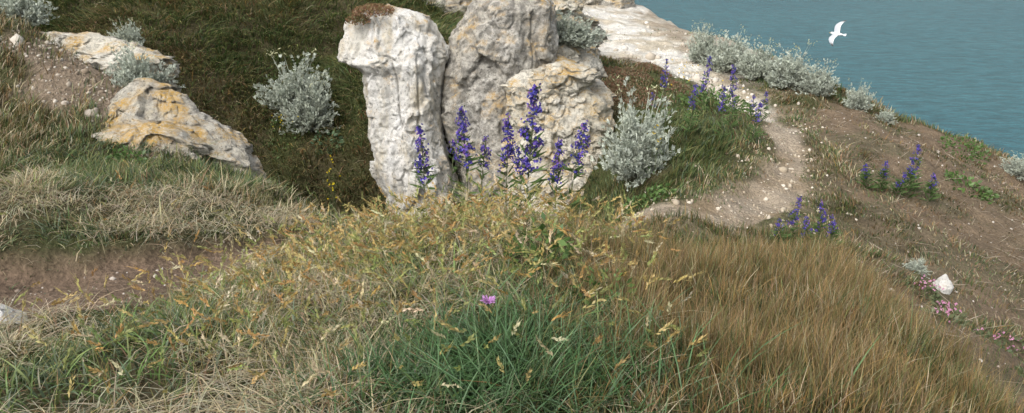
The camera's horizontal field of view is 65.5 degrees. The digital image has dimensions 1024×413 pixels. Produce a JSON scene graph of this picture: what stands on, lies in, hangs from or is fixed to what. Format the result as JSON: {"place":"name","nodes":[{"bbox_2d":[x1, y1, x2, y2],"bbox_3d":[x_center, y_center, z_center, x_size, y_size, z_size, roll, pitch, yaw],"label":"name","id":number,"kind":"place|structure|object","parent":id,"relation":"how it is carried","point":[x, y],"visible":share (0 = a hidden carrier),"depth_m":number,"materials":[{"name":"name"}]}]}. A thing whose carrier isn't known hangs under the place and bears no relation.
{"place":"outdoors","nodes":[
{"label":"outdoors","id":0,"kind":"place"},
{"bbox_2d":[0,0,1023,412],"bbox_3d":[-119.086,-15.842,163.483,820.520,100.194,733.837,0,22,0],"label":"ground","id":1,"kind":"structure","parent":0,"point":[60,266],"depth_m":8.42,"materials":[{"name":"brown soil"}]},
{"bbox_2d":[0,303,27,324],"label":"chalk boulder","id":2,"kind":"object","parent":1,"relation":"on","point":[3,311],"visible":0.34,"depth_m":4.00,"materials":[{"name":"white stone"}]},
{"bbox_2d":[0,0,59,26],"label":"silver ragwort bush","id":3,"kind":"object","parent":1,"relation":"on","point":[28,10],"visible":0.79,"depth_m":8.85,"materials":[{"name":"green plant"}]},
{"bbox_2d":[39,31,179,86],"bbox_3d":[-4.610,-1.452,8.692,2.016,0.793,0.925,3,22,9],"label":"chalk outcrop","id":4,"kind":"object","parent":1,"relation":"on","point":[96,49],"visible":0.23,"depth_m":8.62,"materials":[{"name":"white stone"}]},
{"bbox_2d":[107,18,146,47],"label":"silver ragwort bush","id":5,"kind":"object","parent":1,"relation":"on","point":[134,35],"visible":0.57,"depth_m":12.13,"materials":[{"name":"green plant"}]},
{"bbox_2d":[105,145,152,165],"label":"green leafy plant","id":6,"kind":"object","parent":1,"relation":"on","point":[117,155],"visible":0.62,"depth_m":6.74,"materials":[{"name":"green plant"}]},
{"bbox_2d":[103,36,185,87],"bbox_3d":[-3.891,-1.422,8.166,0.720,0.621,0.773,5,22,12],"label":"silver ragwort bush","id":7,"kind":"object","parent":1,"relation":"on","point":[131,71],"visible":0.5,"depth_m":8.11,"materials":[{"name":"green plant"}]},
{"bbox_2d":[91,77,271,184],"bbox_3d":[-3.247,-0.380,7.667,1.926,1.538,1.524,0,22,0],"label":"chalk outcrop","id":8,"kind":"object","parent":1,"relation":"on","point":[164,114],"visible":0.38,"depth_m":7.50,"materials":[{"name":"beige stone"}]},
{"bbox_2d":[261,115,301,157],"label":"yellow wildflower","id":9,"kind":"object","parent":1,"relation":"on","point":[281,135],"visible":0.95,"depth_m":12.12,"materials":[{"name":"green plant"}]},
{"bbox_2d":[252,48,332,123],"bbox_3d":[-3.325,-1.938,12.438,1.262,1.122,1.113,13,25,28],"label":"silver ragwort bush","id":10,"kind":"object","parent":1,"relation":"on","point":[286,93],"visible":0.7,"depth_m":12.30,"materials":[{"name":"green plant"}]},
{"bbox_2d":[279,73,340,134],"bbox_3d":[-3.049,-1.592,12.195,0.900,0.932,0.966,1,22,3],"label":"silver ragwort bush","id":11,"kind":"object","parent":1,"relation":"on","point":[318,113],"visible":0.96,"depth_m":12.12,"materials":[{"name":"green plant"}]},
{"bbox_2d":[310,128,344,156],"bbox_3d":[-2.798,-0.979,12.098,0.549,0.343,0.526,0,22,0],"label":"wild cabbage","id":12,"kind":"object","parent":1,"relation":"on","point":[328,133],"visible":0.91,"depth_m":12.10,"materials":[{"name":"green plant"}]},
{"bbox_2d":[326,155,343,217],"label":"yellow wildflower","id":13,"kind":"object","parent":1,"relation":"on","point":[333,183],"visible":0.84,"depth_m":7.81,"materials":[{"name":"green plant"}]},
{"bbox_2d":[313,213,364,230],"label":"green leafy plant","id":14,"kind":"object","parent":1,"relation":"on","point":[327,221],"visible":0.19,"depth_m":6.00,"materials":[{"name":"green plant"}]},
{"bbox_2d":[337,4,459,218],"bbox_3d":[-1.314,-0.779,11.277,1.454,3.964,2.177,-19,29,-39],"label":"white chalk pinnacle","id":15,"kind":"object","parent":1,"relation":"on","point":[398,58],"visible":0.59,"depth_m":10.79,"materials":[{"name":"white stone"}]},
{"bbox_2d":[345,13,370,25],"bbox_3d":[-2.045,-2.522,10.689,0.395,0.146,0.476,0,22,0],"label":"rock stonecrop","id":16,"kind":"object","parent":15,"relation":"on","point":[354,19],"visible":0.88,"depth_m":10.57,"materials":[{"name":"brown plant"}]},
{"bbox_2d":[352,3,394,17],"bbox_3d":[-1.868,-2.676,10.783,0.596,0.159,0.739,0,22,0],"label":"rock stonecrop","id":17,"kind":"object","parent":15,"relation":"on","point":[373,8],"visible":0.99,"depth_m":10.64,"materials":[{"name":"brown plant"}]},
{"bbox_2d":[408,123,458,226],"bbox_3d":[-0.499,-0.179,5.317,0.399,0.800,0.297,-5,22,-11],"label":"vipers bugloss","id":18,"kind":"object","parent":1,"relation":"on","point":[426,167],"visible":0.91,"depth_m":5.24,"materials":[{"name":"purple plant"}]},
{"bbox_2d":[423,0,471,16],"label":"chalk crag","id":19,"kind":"structure","parent":1,"relation":"on","point":[449,5],"depth_m":16.08,"materials":[{"name":"white stone"}]},
{"bbox_2d":[449,105,494,216],"bbox_3d":[-0.265,-0.259,5.307,0.325,0.893,0.330,8,23,19],"label":"vipers bugloss","id":20,"kind":"object","parent":1,"relation":"on","point":[462,137],"visible":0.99,"depth_m":5.23,"materials":[{"name":"purple plant"}]},
{"bbox_2d":[480,294,495,304],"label":"knapweed flower","id":21,"kind":"object","parent":1,"relation":"on","point":[491,300],"visible":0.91,"depth_m":3.01,"materials":[{"name":"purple plant"}]},
{"bbox_2d":[440,0,558,212],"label":"grey chalk pinnacle","id":22,"kind":"object","parent":1,"relation":"on","point":[494,44],"visible":0.45,"depth_m":10.90,"materials":[{"name":"grey stone"}]},
{"bbox_2d":[489,112,518,213],"bbox_3d":[-0.051,-0.231,5.380,0.294,0.824,0.256,0,22,0],"label":"vipers bugloss","id":23,"kind":"object","parent":1,"relation":"on","point":[509,147],"visible":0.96,"depth_m":5.32,"materials":[{"name":"purple plant"}]},
{"bbox_2d":[0,125,1023,412],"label":"foreground grass","id":24,"kind":"structure","parent":1,"relation":"on","point":[560,389],"depth_m":3.15,"materials":[{"name":"green plant"}]},
{"bbox_2d":[0,160,1023,412],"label":"meadow grass seedheads","id":25,"kind":"object","parent":1,"relation":"on","point":[844,264],"visible":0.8,"depth_m":3.46,"materials":[{"name":"beige plant"}]},
{"bbox_2d":[0,0,1023,411],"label":"cliff grass","id":26,"kind":"structure","parent":1,"relation":"on","point":[218,64],"depth_m":10.22,"materials":[{"name":"green plant"}]},
{"bbox_2d":[0,6,1023,367],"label":"path pebbles","id":27,"kind":"object","parent":1,"relation":"on","point":[96,110],"visible":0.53,"depth_m":8.27,"materials":[{"name":"white stone"}]},
{"bbox_2d":[501,83,547,222],"bbox_3d":[0.080,-0.300,5.213,0.338,1.026,0.403,20,30,41],"label":"vipers bugloss","id":28,"kind":"object","parent":1,"relation":"on","point":[527,134],"visible":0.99,"depth_m":5.18,"materials":[{"name":"purple plant"}]},
{"bbox_2d":[500,212,584,281],"bbox_3d":[0.154,0.212,3.748,0.444,0.377,0.450,0,22,0],"label":"green leafy plant","id":29,"kind":"object","parent":1,"relation":"on","point":[560,234],"visible":0.48,"depth_m":3.71,"materials":[{"name":"green plant"}]},
{"bbox_2d":[500,0,616,222],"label":"ochre chalk block","id":30,"kind":"structure","parent":1,"relation":"on","point":[574,93],"depth_m":10.70,"materials":[{"name":"beige stone"}]},
{"bbox_2d":[555,5,593,45],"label":"silver ragwort bush","id":31,"kind":"object","parent":30,"relation":"on","point":[562,26],"visible":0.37,"depth_m":11.59,"materials":[{"name":"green plant"}]},
{"bbox_2d":[558,8,611,48],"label":"silver ragwort bush","id":32,"kind":"object","parent":30,"relation":"on","point":[588,41],"visible":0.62,"depth_m":11.67,"materials":[{"name":"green plant"}]},
{"bbox_2d":[541,120,590,222],"bbox_3d":[0.329,-0.196,5.177,0.350,0.792,0.371,0,22,0],"label":"vipers bugloss","id":33,"kind":"object","parent":1,"relation":"on","point":[558,168],"visible":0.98,"depth_m":5.13,"materials":[{"name":"purple plant"}]},
{"bbox_2d":[567,266,643,321],"bbox_3d":[0.386,0.372,3.273,0.334,0.262,0.337,0,22,0],"label":"green leafy plant","id":34,"kind":"object","parent":1,"relation":"on","point":[590,281],"visible":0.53,"depth_m":3.27,"materials":[{"name":"green plant"}]},
{"bbox_2d":[582,0,635,8],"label":"chalk crag","id":35,"kind":"structure","parent":1,"relation":"on","point":[620,4],"depth_m":24.21,"materials":[{"name":"white stone"}]},
{"bbox_2d":[602,77,632,104],"bbox_3d":[1.545,-1.700,11.720,0.534,0.330,0.632,0,22,0],"label":"rock stonecrop","id":36,"kind":"object","parent":1,"relation":"on","point":[613,85],"visible":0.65,"depth_m":11.72,"materials":[{"name":"brown plant"}]},
{"bbox_2d":[604,65,653,89],"bbox_3d":[1.743,-1.976,12.144,0.821,0.276,1.018,0,22,0],"label":"rock stonecrop","id":37,"kind":"object","parent":1,"relation":"on","point":[623,72],"visible":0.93,"depth_m":12.05,"materials":[{"name":"brown plant"}]},
{"bbox_2d":[589,76,681,191],"bbox_3d":[1.413,-0.873,8.852,1.088,1.245,0.925,-15,26,-32],"label":"silver ragwort bush","id":38,"kind":"object","parent":1,"relation":"on","point":[630,153],"visible":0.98,"depth_m":8.78,"materials":[{"name":"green plant"}]},
{"bbox_2d":[604,183,676,234],"bbox_3d":[1.292,0.089,8.231,0.759,0.776,0.784,0,22,0],"label":"green leafy plant","id":39,"kind":"object","parent":1,"relation":"on","point":[656,193],"visible":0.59,"depth_m":8.07,"materials":[{"name":"green plant"}]},
{"bbox_2d":[623,86,672,109],"bbox_3d":[1.952,-1.558,11.457,0.738,0.204,0.858,0,22,0],"label":"rock stonecrop","id":40,"kind":"object","parent":1,"relation":"on","point":[643,96],"visible":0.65,"depth_m":11.46,"materials":[{"name":"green plant"}]},
{"bbox_2d":[635,61,671,77],"bbox_3d":[2.309,-2.205,12.910,0.626,0.271,0.756,0,22,0],"label":"rock stonecrop","id":41,"kind":"object","parent":1,"relation":"on","point":[647,65],"visible":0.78,"depth_m":12.78,"materials":[{"name":"brown plant"}]},
{"bbox_2d":[643,124,664,183],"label":"yellow wildflower","id":42,"kind":"object","parent":1,"relation":"on","point":[655,154],"visible":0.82,"depth_m":8.69,"materials":[{"name":"green plant"}]},
{"bbox_2d":[650,58,670,122],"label":"vipers bugloss","id":43,"kind":"object","parent":1,"relation":"on","point":[662,78],"visible":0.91,"depth_m":10.32,"materials":[{"name":"purple plant"}]},
{"bbox_2d":[657,78,695,98],"bbox_3d":[2.502,-1.772,12.012,0.648,0.253,0.757,0,22,0],"label":"rock stonecrop","id":44,"kind":"object","parent":1,"relation":"on","point":[675,82],"visible":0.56,"depth_m":11.97,"materials":[{"name":"brown plant"}]},
{"bbox_2d":[658,59,705,109],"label":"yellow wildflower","id":45,"kind":"object","parent":1,"relation":"on","point":[684,89],"visible":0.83,"depth_m":10.97,"materials":[{"name":"green plant"}]},
{"bbox_2d":[683,19,722,63],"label":"silver ragwort bush","id":46,"kind":"object","parent":1,"relation":"on","point":[698,47],"visible":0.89,"depth_m":14.79,"materials":[{"name":"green plant"}]},
{"bbox_2d":[678,79,749,114],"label":"green leafy plant","id":47,"kind":"object","parent":1,"relation":"on","point":[706,100],"visible":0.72,"depth_m":11.29,"materials":[{"name":"green plant"}]},
{"bbox_2d":[679,56,766,141],"bbox_3d":[2.609,-1.328,9.907,1.090,1.020,0.656,0,22,0],"label":"vipers bugloss","id":48,"kind":"object","parent":1,"relation":"on","point":[721,107],"visible":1,"depth_m":9.89,"materials":[{"name":"purple plant"}]},
{"bbox_2d":[700,24,754,74],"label":"silver ragwort bush","id":49,"kind":"object","parent":1,"relation":"on","point":[721,61],"visible":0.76,"depth_m":14.38,"materials":[{"name":"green plant"}]},
{"bbox_2d":[727,92,769,120],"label":"vipers bugloss","id":50,"kind":"object","parent":1,"relation":"on","point":[754,104],"visible":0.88,"depth_m":10.69,"materials":[{"name":"purple plant"}]},
{"bbox_2d":[727,38,779,80],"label":"silver ragwort bush","id":51,"kind":"object","parent":1,"relation":"on","point":[752,69],"visible":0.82,"depth_m":13.70,"materials":[{"name":"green plant"}]},
{"bbox_2d":[759,40,823,89],"bbox_3d":[4.567,-2.357,13.188,0.925,0.812,1.088,-2,22,-5],"label":"silver ragwort bush","id":52,"kind":"object","parent":1,"relation":"on","point":[785,72],"visible":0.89,"depth_m":13.11,"materials":[{"name":"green plant"}]},
{"bbox_2d":[770,196,845,249],"bbox_3d":[2.658,0.146,7.190,0.712,0.520,0.409,0,22,0],"label":"vipers bugloss","id":53,"kind":"object","parent":1,"relation":"on","point":[833,230],"visible":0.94,"depth_m":7.15,"materials":[{"name":"purple plant"}]},
{"bbox_2d":[794,56,840,96],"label":"silver ragwort bush","id":54,"kind":"object","parent":1,"relation":"on","point":[816,86],"visible":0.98,"depth_m":12.79,"materials":[{"name":"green plant"}]},
{"bbox_2d":[841,78,875,112],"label":"silver ragwort bush","id":55,"kind":"object","parent":1,"relation":"on","point":[858,100],"visible":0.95,"depth_m":12.61,"materials":[{"name":"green plant"}]},
{"bbox_2d":[875,107,897,124],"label":"silver ragwort bush","id":56,"kind":"object","parent":1,"relation":"on","point":[887,116],"visible":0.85,"depth_m":12.54,"materials":[{"name":"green plant"}]},
{"bbox_2d":[856,144,941,202],"bbox_3d":[4.474,-0.371,9.139,1.002,0.665,0.483,0,22,0],"label":"vipers bugloss","id":57,"kind":"object","parent":1,"relation":"on","point":[912,177],"visible":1,"depth_m":9.13,"materials":[{"name":"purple plant"}]},
{"bbox_2d":[902,257,932,278],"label":"silver ragwort bush","id":58,"kind":"object","parent":1,"relation":"on","point":[918,266],"visible":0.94,"depth_m":7.21,"materials":[{"name":"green plant"}]},
{"bbox_2d":[903,274,943,303],"bbox_3d":[3.546,0.723,6.866,0.345,0.179,0.387,0,22,0],"label":"sea thrift","id":59,"kind":"object","parent":1,"relation":"on","point":[930,288],"visible":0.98,"depth_m":6.84,"materials":[{"name":"green plant"}]},
{"bbox_2d":[932,274,953,294],"bbox_3d":[3.825,0.699,7.078,0.168,0.226,0.180,0,22,0],"label":"chalk boulder","id":60,"kind":"object","parent":1,"relation":"on","point":[944,282],"visible":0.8,"depth_m":7.02,"materials":[{"name":"white stone"}]},
{"bbox_2d":[921,302,969,327],"bbox_3d":[3.519,0.897,6.409,0.389,0.196,0.362,0,22,0],"label":"sea thrift","id":61,"kind":"object","parent":1,"relation":"on","point":[940,310],"visible":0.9,"depth_m":6.38,"materials":[{"name":"green plant"}]},
{"bbox_2d":[930,297,972,325],"bbox_3d":[3.646,0.864,6.661,0.370,0.185,0.374,0,22,0],"label":"sea thrift","id":62,"kind":"object","parent":1,"relation":"on","point":[942,305],"visible":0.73,"depth_m":6.67,"materials":[{"name":"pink plant"}]},
{"bbox_2d":[938,134,991,166],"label":"green leafy plant","id":63,"kind":"object","parent":1,"relation":"on","point":[949,143],"visible":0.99,"depth_m":12.08,"materials":[{"name":"green plant"}]},
{"bbox_2d":[943,169,999,203],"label":"green leafy plant","id":64,"kind":"object","parent":1,"relation":"on","point":[984,197],"visible":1,"depth_m":10.22,"materials":[{"name":"green plant"}]},
{"bbox_2d":[970,327,1020,359],"bbox_3d":[3.703,1.040,6.147,0.381,0.241,0.390,0,22,0],"label":"sea thrift","id":65,"kind":"object","parent":1,"relation":"on","point":[995,341],"visible":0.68,"depth_m":6.13,"materials":[{"name":"green plant"}]},
{"bbox_2d":[996,150,1023,180],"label":"silver ragwort bush","id":66,"kind":"object","parent":1,"relation":"on","point":[1017,169],"visible":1,"depth_m":11.85,"materials":[{"name":"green plant"}]},
{"bbox_2d":[999,331,1023,360],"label":"sea thrift","id":67,"kind":"object","parent":1,"relation":"on","point":[1016,339],"visible":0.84,"depth_m":6.43,"materials":[{"name":"green plant"}]},
{"bbox_2d":[1009,365,1023,377],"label":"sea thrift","id":68,"kind":"object","parent":1,"relation":"on","point":[1020,369],"visible":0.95,"depth_m":5.47,"materials":[{"name":"green plant"}]},
{"bbox_2d":[635,0,1023,159],"bbox_3d":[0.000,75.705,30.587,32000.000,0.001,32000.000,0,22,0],"label":"sea","id":69,"kind":"structure","parent":0,"point":[954,66],"depth_m":436.22,"materials":[{"name":"blue liquid"}]},
{"bbox_2d":[829,20,846,45],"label":"seagull","id":70,"kind":"object","parent":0,"point":[835,33],"visible":1,"depth_m":44.55,"materials":[{"name":"white"}]}
]}

